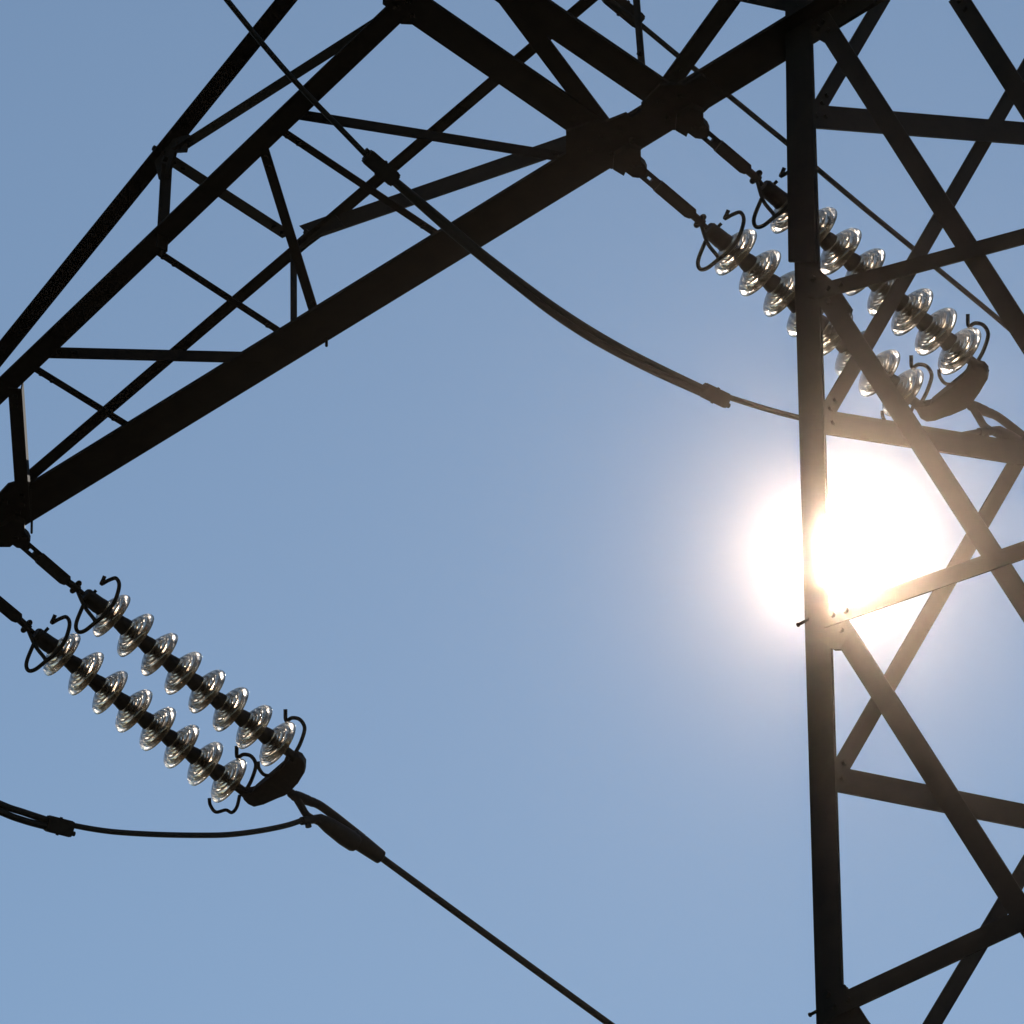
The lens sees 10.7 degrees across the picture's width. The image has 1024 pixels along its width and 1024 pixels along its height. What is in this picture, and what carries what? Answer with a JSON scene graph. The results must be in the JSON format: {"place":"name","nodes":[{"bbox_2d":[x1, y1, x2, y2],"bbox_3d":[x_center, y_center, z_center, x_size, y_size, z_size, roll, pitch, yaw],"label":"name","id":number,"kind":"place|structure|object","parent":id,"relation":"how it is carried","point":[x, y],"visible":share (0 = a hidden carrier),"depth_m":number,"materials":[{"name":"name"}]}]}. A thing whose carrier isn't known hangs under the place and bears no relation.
{"place":"outdoors","nodes":[
{"label":"outdoors","id":0,"kind":"place"},
{"bbox_2d":[0,0,1023,1023],"label":"sky","id":1,"kind":"structure","parent":0,"point":[527,599],"materials":[{"name":"blue"}]},
{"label":"ground","id":2,"kind":"structure","parent":0,"visible":0},
{"bbox_2d":[0,0,1023,1023],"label":"lattice pylon","id":3,"kind":"object","parent":2,"relation":"on","point":[594,144],"visible":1,"depth_m":23.43,"materials":[{"name":"metal"}]},
{"bbox_2d":[0,596,256,813],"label":"insulator string","id":4,"kind":"object","parent":3,"relation":"attached to","point":[179,744],"visible":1,"depth_m":26.71,"materials":[{"name":"glass"}]},
{"bbox_2d":[20,543,306,776],"bbox_3d":[-1.692,0.709,26.522,1.759,0.632,0.295,28,-45,-33],"label":"insulator string","id":5,"kind":"object","parent":3,"relation":"attached to","point":[276,741],"visible":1,"depth_m":26.51,"materials":[{"name":"glass"}]},
{"bbox_2d":[242,751,305,806],"bbox_3d":[-1.155,1.329,26.943,0.153,0.099,0.438,29,-45,-33],"label":"yoke plate","id":6,"kind":"object","parent":5,"relation":"attached to","point":[284,780],"visible":1,"depth_m":26.93,"materials":[{"name":"metal"}]},
{"bbox_2d":[287,789,385,862],"bbox_3d":[-0.882,1.556,27.078,0.619,0.202,0.097,27,-44,-31],"label":"dead end clamp","id":7,"kind":"object","parent":6,"relation":"attached to","point":[338,828],"visible":1,"depth_m":27.05,"materials":[{"name":"metal"}]},
{"bbox_2d":[0,800,302,837],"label":"jumper cable","id":8,"kind":"object","parent":7,"relation":"attached to","point":[57,826],"visible":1,"depth_m":25.91,"materials":[{"name":"metal"}]},
{"bbox_2d":[381,856,614,1023],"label":"line wire","id":9,"kind":"object","parent":7,"relation":"attached to","point":[490,937],"visible":1,"depth_m":27.45,"materials":[{"name":"metal"}]},
{"bbox_2d":[640,169,933,419],"bbox_3d":[1.222,-0.958,24.295,1.753,0.607,0.283,28,-45,-32],"label":"insulator string","id":10,"kind":"object","parent":3,"relation":"attached to","point":[733,253],"visible":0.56,"depth_m":24.20,"materials":[{"name":"glass"}]},
{"bbox_2d":[602,0,1007,330],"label":"wire","id":11,"kind":"object","parent":3,"relation":"hanging from","point":[623,9],"visible":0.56,"depth_m":26.34,"materials":[{"name":"metal"}]},
{"bbox_2d":[702,131,989,385],"bbox_3d":[1.466,-1.130,24.070,1.731,0.601,0.281,28,-45,-32],"label":"insulator string","id":12,"kind":"object","parent":3,"relation":"attached to","point":[959,348],"visible":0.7,"depth_m":24.11,"materials":[{"name":"glass"}]},
{"bbox_2d":[915,360,988,421],"bbox_3d":[2.000,-0.534,24.503,0.162,0.086,0.441,26,-44,-30],"label":"yoke plate","id":13,"kind":"object","parent":12,"relation":"attached to","point":[961,395],"visible":1,"depth_m":24.49,"materials":[{"name":"metal"}]},
{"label":"line wire","id":14,"kind":"object","parent":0,"visible":0},
{"bbox_2d":[967,401,1023,440],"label":"dead end clamp","id":15,"kind":"object","parent":14,"relation":"attached to","point":[1011,430],"visible":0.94,"depth_m":24.56,"materials":[{"name":"metal"}]},
{"bbox_2d":[224,0,980,434],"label":"jumper cable","id":16,"kind":"object","parent":15,"relation":"hanging from","point":[378,166],"visible":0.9,"depth_m":22.74,"materials":[{"name":"metal"}]}
]}

